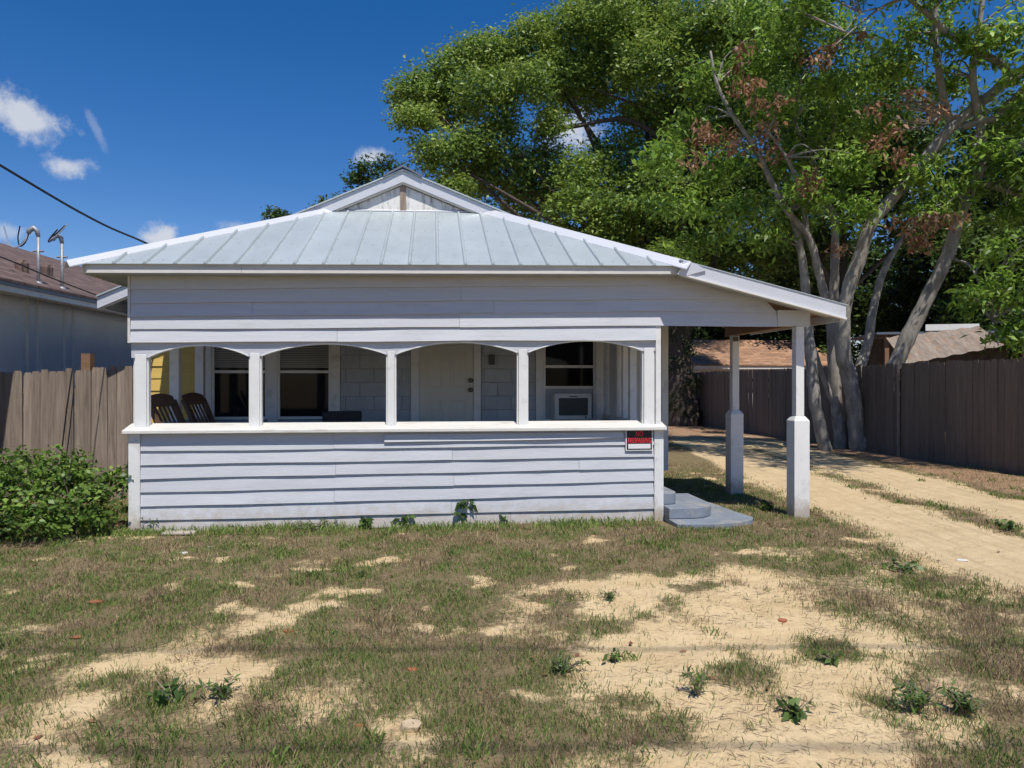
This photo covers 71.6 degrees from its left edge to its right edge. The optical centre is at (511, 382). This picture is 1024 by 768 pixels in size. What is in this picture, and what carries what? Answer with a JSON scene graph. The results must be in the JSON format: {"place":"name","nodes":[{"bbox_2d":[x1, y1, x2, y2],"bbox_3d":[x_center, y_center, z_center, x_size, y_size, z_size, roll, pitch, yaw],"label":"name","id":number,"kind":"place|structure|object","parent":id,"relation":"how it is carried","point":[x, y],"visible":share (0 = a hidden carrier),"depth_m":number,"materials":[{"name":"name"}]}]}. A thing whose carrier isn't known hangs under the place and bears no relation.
{"place":"outdoors","nodes":[
{"label":"outdoors","id":0,"kind":"place"},
{"bbox_2d":[0,243,132,431],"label":"neighbour house","id":1,"kind":"structure","parent":0,"point":[49,324],"depth_m":11.46,"materials":[{"name":"grey paint"}]},
{"bbox_2d":[3,225,43,283],"bbox_3d":[-7.271,-1.839,10.562,0.562,0.998,0.140,0,0,-17],"label":"service mast","id":2,"kind":"object","parent":1,"relation":"attached to","point":[31,229],"visible":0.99,"depth_m":10.58,"materials":[{"name":"metal"}]},
{"bbox_2d":[0,256,95,294],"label":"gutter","id":3,"kind":"object","parent":1,"relation":"attached to","point":[45,275],"visible":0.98,"depth_m":8.33,"materials":[{"name":"metal"}]},
{"bbox_2d":[48,223,67,289],"bbox_3d":[-7.106,-1.913,11.188,0.320,1.147,0.160,0,0,0],"label":"service mast","id":4,"kind":"object","parent":1,"relation":"attached to","point":[55,235],"visible":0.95,"depth_m":11.18,"materials":[{"name":"metal"}]},
{"bbox_2d":[322,411,361,421],"bbox_3d":[-2.311,0.805,9.778,0.520,0.830,0.500,0,0,-6],"label":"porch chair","id":5,"kind":"object","parent":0,"point":[341,416],"visible":0.18,"depth_m":9.53,"materials":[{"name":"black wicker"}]},
{"bbox_2d":[0,426,1023,767],"bbox_3d":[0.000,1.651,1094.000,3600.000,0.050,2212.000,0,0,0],"label":"ground","id":6,"kind":"structure","parent":0,"point":[988,554],"depth_m":4.56,"materials":[{"name":"beige sand"}]},
{"bbox_2d":[0,366,132,499],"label":"wooden fence","id":7,"kind":"object","parent":6,"relation":"on","point":[36,419],"visible":0.66,"depth_m":10.00,"materials":[{"name":"brown wood"}]},
{"bbox_2d":[62,370,72,446],"bbox_3d":[-6.181,0.373,9.865,0.141,1.087,0.051,0,0,-18],"label":"board","id":8,"kind":"object","parent":7,"relation":"attached to","point":[67,408],"visible":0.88,"depth_m":9.85,"materials":[{"name":"brown wood"}]},
{"bbox_2d":[0,444,133,545],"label":"leafy bush","id":9,"kind":"object","parent":6,"relation":"on","point":[54,519],"visible":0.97,"depth_m":7.60,"materials":[{"name":"green plant"}]},
{"bbox_2d":[81,354,94,412],"bbox_3d":[-6.135,0.615,10.275,0.130,2.050,0.110,0,0,0],"label":"timber post","id":10,"kind":"object","parent":6,"relation":"on","point":[87,361],"visible":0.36,"depth_m":10.22,"materials":[{"name":"brown wood"}]},
{"bbox_2d":[89,600,102,603],"bbox_3d":[-3.112,1.648,5.322,0.100,0.021,0.067,0,0,-25],"label":"brick fragment","id":11,"kind":"object","parent":6,"relation":"on","point":[94,601],"visible":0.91,"depth_m":5.30,"materials":[{"name":"brick"}]},
{"bbox_2d":[140,517,158,525],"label":"weed","id":12,"kind":"object","parent":6,"relation":"on","point":[150,521],"visible":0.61,"depth_m":7.80,"materials":[{"name":"green plant"}]},
{"bbox_2d":[146,676,191,706],"bbox_3d":[-1.789,1.610,3.680,0.194,0.125,0.219,0,0,32],"label":"weed","id":13,"kind":"object","parent":6,"relation":"on","point":[175,690],"visible":0.94,"depth_m":3.67,"materials":[{"name":"green plant"}]},
{"bbox_2d":[161,530,196,534],"bbox_3d":[-3.600,1.630,7.694,0.340,0.020,0.140,0,0,-4],"label":"white board","id":14,"kind":"object","parent":6,"relation":"on","point":[180,532],"visible":0.63,"depth_m":7.65,"materials":[{"name":"paint"}]},
{"bbox_2d":[192,667,241,699],"bbox_3d":[-1.523,1.591,3.713,0.207,0.157,0.290,0,0,30],"label":"weed","id":15,"kind":"object","parent":6,"relation":"on","point":[218,690],"visible":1,"depth_m":3.68,"materials":[{"name":"green plant"}]},
{"bbox_2d":[288,518,337,530],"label":"weed","id":16,"kind":"object","parent":6,"relation":"on","point":[304,524],"visible":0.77,"depth_m":7.89,"materials":[{"name":"green plant"}]},
{"bbox_2d":[260,153,408,220],"bbox_3d":[-9.017,-4.974,36.496,7.611,13.230,3.518,0,0,0],"label":"distant tree","id":17,"kind":"object","parent":6,"relation":"on","point":[355,177],"visible":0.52,"depth_m":35.78,"materials":[{"name":"green plant"}]},
{"bbox_2d":[357,517,373,527],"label":"weed","id":18,"kind":"object","parent":6,"relation":"on","point":[365,520],"visible":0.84,"depth_m":8.00,"materials":[{"name":"green plant"}]},
{"bbox_2d":[92,515,659,540],"bbox_3d":[-1.376,1.594,7.893,6.259,0.161,0.516,0,0,-6],"label":"grass strip","id":19,"kind":"object","parent":6,"relation":"on","point":[217,531],"depth_m":7.87,"materials":[{"name":"green plant"}]},
{"bbox_2d":[392,514,415,526],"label":"weed","id":20,"kind":"object","parent":6,"relation":"on","point":[405,517],"visible":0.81,"depth_m":8.10,"materials":[{"name":"green plant"}]},
{"bbox_2d":[400,719,421,732],"bbox_3d":[-0.482,1.632,3.368,0.107,0.038,0.091,0,0,0],"label":"sandy stone","id":21,"kind":"object","parent":6,"relation":"on","point":[410,725],"visible":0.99,"depth_m":3.35,"materials":[{"name":"beige stone"}]},
{"bbox_2d":[63,165,847,532],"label":"wood frame house","id":22,"kind":"structure","parent":6,"relation":"on","point":[445,341],"depth_m":8.27,"materials":[{"name":"white wood"}]},
{"bbox_2d":[0,164,148,243],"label":"overhead cable","id":23,"kind":"object","parent":22,"relation":"attached to","point":[49,194],"visible":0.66,"depth_m":7.93,"materials":[{"name":"black rubber"}]},
{"bbox_2d":[151,393,185,422],"bbox_3d":[-3.719,0.676,8.370,0.961,1.083,0.630,0,0,6],"label":"rocking chair","id":24,"kind":"object","parent":22,"relation":"on","point":[159,400],"visible":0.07,"depth_m":8.41,"materials":[{"name":"brown wood"}]},
{"bbox_2d":[181,392,215,422],"bbox_3d":[-3.700,0.676,9.196,0.961,1.083,0.630,0,0,4],"label":"rocking chair","id":25,"kind":"object","parent":22,"relation":"on","point":[189,399],"visible":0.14,"depth_m":9.20,"materials":[{"name":"brown wood"}]},
{"bbox_2d":[206,346,277,422],"bbox_3d":[-3.925,-0.120,10.234,1.053,1.480,0.100,0,0,-6],"label":"window","id":26,"kind":"structure","parent":22,"relation":"in","point":[227,371],"depth_m":10.24,"materials":[{"name":"white paint"}]},
{"bbox_2d":[276,345,339,422],"bbox_3d":[-2.958,-0.120,10.340,0.900,1.480,0.100,0,0,-6],"label":"window","id":27,"kind":"structure","parent":22,"relation":"in","point":[308,377],"depth_m":10.36,"materials":[{"name":"white paint"}]},
{"bbox_2d":[411,343,480,421],"bbox_3d":[-0.982,0.180,10.558,1.037,2.080,0.110,0,0,-6],"label":"door","id":28,"kind":"structure","parent":22,"relation":"in","point":[441,374],"depth_m":10.57,"materials":[{"name":"beige paint"}]},
{"bbox_2d":[536,342,602,420],"bbox_3d":[0.873,-0.120,10.783,1.040,1.480,0.060,0,0,-6],"label":"window","id":29,"kind":"structure","parent":22,"relation":"in","point":[572,367],"depth_m":10.78,"materials":[{"name":"white paint"}]},
{"bbox_2d":[551,393,591,419],"bbox_3d":[0.887,0.365,10.697,0.570,0.400,0.394,0,0,-6],"label":"window air conditioner","id":30,"kind":"object","parent":22,"relation":"attached to","point":[571,406],"depth_m":10.52,"materials":[{"name":"plastic"}]},
{"bbox_2d":[626,430,652,450],"bbox_3d":[1.504,0.685,8.391,0.330,0.250,0.009,0,0,-6],"label":"warning sign","id":31,"kind":"object","parent":22,"relation":"attached to","point":[639,440],"visible":1,"depth_m":8.39,"materials":[{"name":"plastic"}]},
{"bbox_2d":[453,499,477,523],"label":"weed","id":32,"kind":"object","parent":6,"relation":"on","point":[460,504],"visible":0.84,"depth_m":8.18,"materials":[{"name":"green plant"}]},
{"bbox_2d":[2,432,1014,759],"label":"fallen leaves","id":33,"kind":"object","parent":6,"relation":"on","point":[568,614],"visible":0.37,"depth_m":4.70,"materials":[{"name":"brown plant"}]},
{"bbox_2d":[0,462,1023,767],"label":"dry straw","id":34,"kind":"object","parent":6,"relation":"on","point":[496,640],"visible":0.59,"depth_m":4.67,"materials":[{"name":"beige plant"}]},
{"bbox_2d":[0,463,1023,767],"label":"twig litter","id":35,"kind":"object","parent":6,"relation":"on","point":[608,679],"visible":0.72,"depth_m":3.72,"materials":[{"name":"brown plant"}]},
{"bbox_2d":[550,650,590,673],"bbox_3d":[0.326,1.607,4.064,0.255,0.137,0.207,0,0,0],"label":"weed","id":36,"kind":"object","parent":6,"relation":"on","point":[559,666],"visible":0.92,"depth_m":4.04,"materials":[{"name":"green plant"}]},
{"bbox_2d":[598,588,617,602],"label":"weed","id":37,"kind":"object","parent":6,"relation":"on","point":[609,595],"visible":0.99,"depth_m":5.34,"materials":[{"name":"green plant"}]},
{"bbox_2d":[602,647,622,661],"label":"weed","id":38,"kind":"object","parent":6,"relation":"on","point":[615,657],"visible":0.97,"depth_m":4.19,"materials":[{"name":"green plant"}]},
{"bbox_2d":[379,0,849,426],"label":"spreading tree","id":39,"kind":"object","parent":6,"relation":"on","point":[629,46],"visible":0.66,"depth_m":25.95,"materials":[{"name":"green plant"}]},
{"bbox_2d":[678,663,711,695],"bbox_3d":[0.969,1.573,3.744,0.156,0.168,0.178,0,0,-25],"label":"weed","id":40,"kind":"object","parent":6,"relation":"on","point":[694,681],"visible":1,"depth_m":3.73,"materials":[{"name":"green plant"}]},
{"bbox_2d":[664,487,752,528],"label":"entry steps","id":41,"kind":"structure","parent":6,"relation":"on","point":[686,509],"depth_m":8.32,"materials":[{"name":"grey concrete"}]},
{"bbox_2d":[679,209,784,339],"bbox_3d":[10.466,-4.112,40.212,11.124,11.523,9.568,0,0,0],"label":"leafy tree","id":42,"kind":"object","parent":6,"relation":"on","point":[712,333],"visible":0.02,"depth_m":39.11,"materials":[{"name":"green plant"}]},
{"bbox_2d":[705,327,791,339],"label":"leafy tree","id":43,"kind":"object","parent":6,"relation":"on","point":[778,336],"depth_m":44.34,"materials":[{"name":"green plant"}]},
{"bbox_2d":[691,340,827,402],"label":"garage","id":44,"kind":"structure","parent":6,"relation":"on","point":[713,355],"depth_m":34.31,"materials":[{"name":"brown paint"}]},
{"bbox_2d":[755,499,773,510],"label":"weed","id":45,"kind":"object","parent":6,"relation":"on","point":[765,505],"visible":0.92,"depth_m":9.12,"materials":[{"name":"green plant"}]},
{"bbox_2d":[777,618,786,622],"bbox_3d":[1.869,1.646,4.905,0.063,0.018,0.060,0,0,-39],"label":"brick fragment","id":46,"kind":"object","parent":6,"relation":"on","point":[783,620],"visible":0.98,"depth_m":4.89,"materials":[{"name":"brick"}]},
{"bbox_2d":[773,695,815,724],"bbox_3d":[1.376,1.618,3.513,0.182,0.125,0.210,0,0,44],"label":"weed","id":47,"kind":"object","parent":6,"relation":"on","point":[797,713],"visible":1,"depth_m":3.48,"materials":[{"name":"green plant"}]},
{"bbox_2d":[692,363,900,455],"bbox_3d":[7.826,0.632,22.217,0.179,2.116,12.981,0,0,-8],"label":"wooden fence","id":48,"kind":"object","parent":6,"relation":"on","point":[767,411],"visible":0.56,"depth_m":20.78,"materials":[{"name":"brown wood"}]},
{"bbox_2d":[628,0,1023,450],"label":"multi stem tree","id":49,"kind":"object","parent":6,"relation":"on","point":[840,364],"visible":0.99,"depth_m":16.14,"materials":[{"name":"green plant"}]},
{"bbox_2d":[744,222,916,365],"bbox_3d":[16.693,-3.732,37.529,9.247,10.766,9.122,0,0,0],"label":"leafy tree","id":50,"kind":"object","parent":6,"relation":"on","point":[873,255],"visible":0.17,"depth_m":36.15,"materials":[{"name":"green plant"}]},
{"bbox_2d":[817,649,845,666],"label":"weed","id":51,"kind":"object","parent":6,"relation":"on","point":[834,660],"visible":0.99,"depth_m":4.13,"materials":[{"name":"green plant"}]},
{"bbox_2d":[790,299,879,390],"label":"leafy tree","id":52,"kind":"object","parent":6,"relation":"on","point":[825,333],"visible":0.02,"depth_m":43.41,"materials":[{"name":"green plant"}]},
{"bbox_2d":[711,29,990,295],"bbox_3d":[10.772,-4.652,23.171,8.317,12.602,8.928,0,0,0],"label":"leafy tree","id":53,"kind":"object","parent":6,"relation":"on","point":[921,140],"visible":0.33,"depth_m":22.04,"materials":[{"name":"green plant"}]},
{"bbox_2d":[897,361,899,455],"bbox_3d":[8.590,0.615,15.800,0.040,2.150,0.040,0,0,0],"label":"gate post","id":54,"kind":"object","parent":6,"relation":"on","point":[898,408],"visible":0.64,"depth_m":15.78,"materials":[{"name":"brown wood"}]},
{"bbox_2d":[881,558,924,573],"bbox_3d":[3.428,1.633,6.231,0.351,0.153,0.158,0,0,38],"label":"weed","id":55,"kind":"object","parent":6,"relation":"on","point":[907,567],"visible":0.88,"depth_m":6.23,"materials":[{"name":"green plant"}]},
{"bbox_2d":[890,678,948,714],"bbox_3d":[2.013,1.582,3.546,0.256,0.177,0.263,0,0,0],"label":"weed","id":56,"kind":"object","parent":6,"relation":"on","point":[912,698],"visible":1,"depth_m":3.53,"materials":[{"name":"green plant"}]},
{"bbox_2d":[850,324,1023,405],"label":"old shed","id":57,"kind":"structure","parent":6,"relation":"on","point":[882,348],"depth_m":23.35,"materials":[{"name":"brown wood"}]},
{"bbox_2d":[886,326,1003,363],"bbox_3d":[12.594,-1.097,20.764,2.603,1.191,1.505,0,0,8],"label":"shed roof","id":58,"kind":"object","parent":57,"relation":"on","point":[927,346],"visible":0.79,"depth_m":20.66,"materials":[{"name":"metal"}]},
{"bbox_2d":[855,191,1023,357],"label":"leafy tree","id":59,"kind":"object","parent":6,"relation":"on","point":[898,294],"visible":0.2,"depth_m":31.90,"materials":[{"name":"green plant"}]},
{"bbox_2d":[895,84,1023,361],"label":"leafy tree","id":60,"kind":"object","parent":6,"relation":"on","point":[979,317],"visible":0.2,"depth_m":24.98,"materials":[{"name":"green plant"}]},
{"bbox_2d":[901,357,1023,474],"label":"wooden fence","id":61,"kind":"object","parent":6,"relation":"on","point":[977,420],"visible":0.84,"depth_m":13.85,"materials":[{"name":"brown wood"}]},
{"bbox_2d":[935,678,989,716],"bbox_3d":[2.240,1.586,3.540,0.183,0.177,0.207,0,0,0],"label":"weed","id":62,"kind":"object","parent":6,"relation":"on","point":[964,706],"visible":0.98,"depth_m":3.52,"materials":[{"name":"green plant"}]},
{"bbox_2d":[994,518,1021,530],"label":"weed","id":63,"kind":"object","parent":6,"relation":"on","point":[1008,525],"visible":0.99,"depth_m":7.87,"materials":[{"name":"green plant"}]},
{"bbox_2d":[0,462,1023,767],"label":"lawn grass","id":64,"kind":"structure","parent":0,"point":[436,608],"depth_m":4.76,"materials":[{"name":"green plant"}]},
{"bbox_2d":[0,0,1023,358],"label":"sky","id":65,"kind":"structure","parent":0,"point":[152,120],"materials":[{"name":"blue"}]}
]}

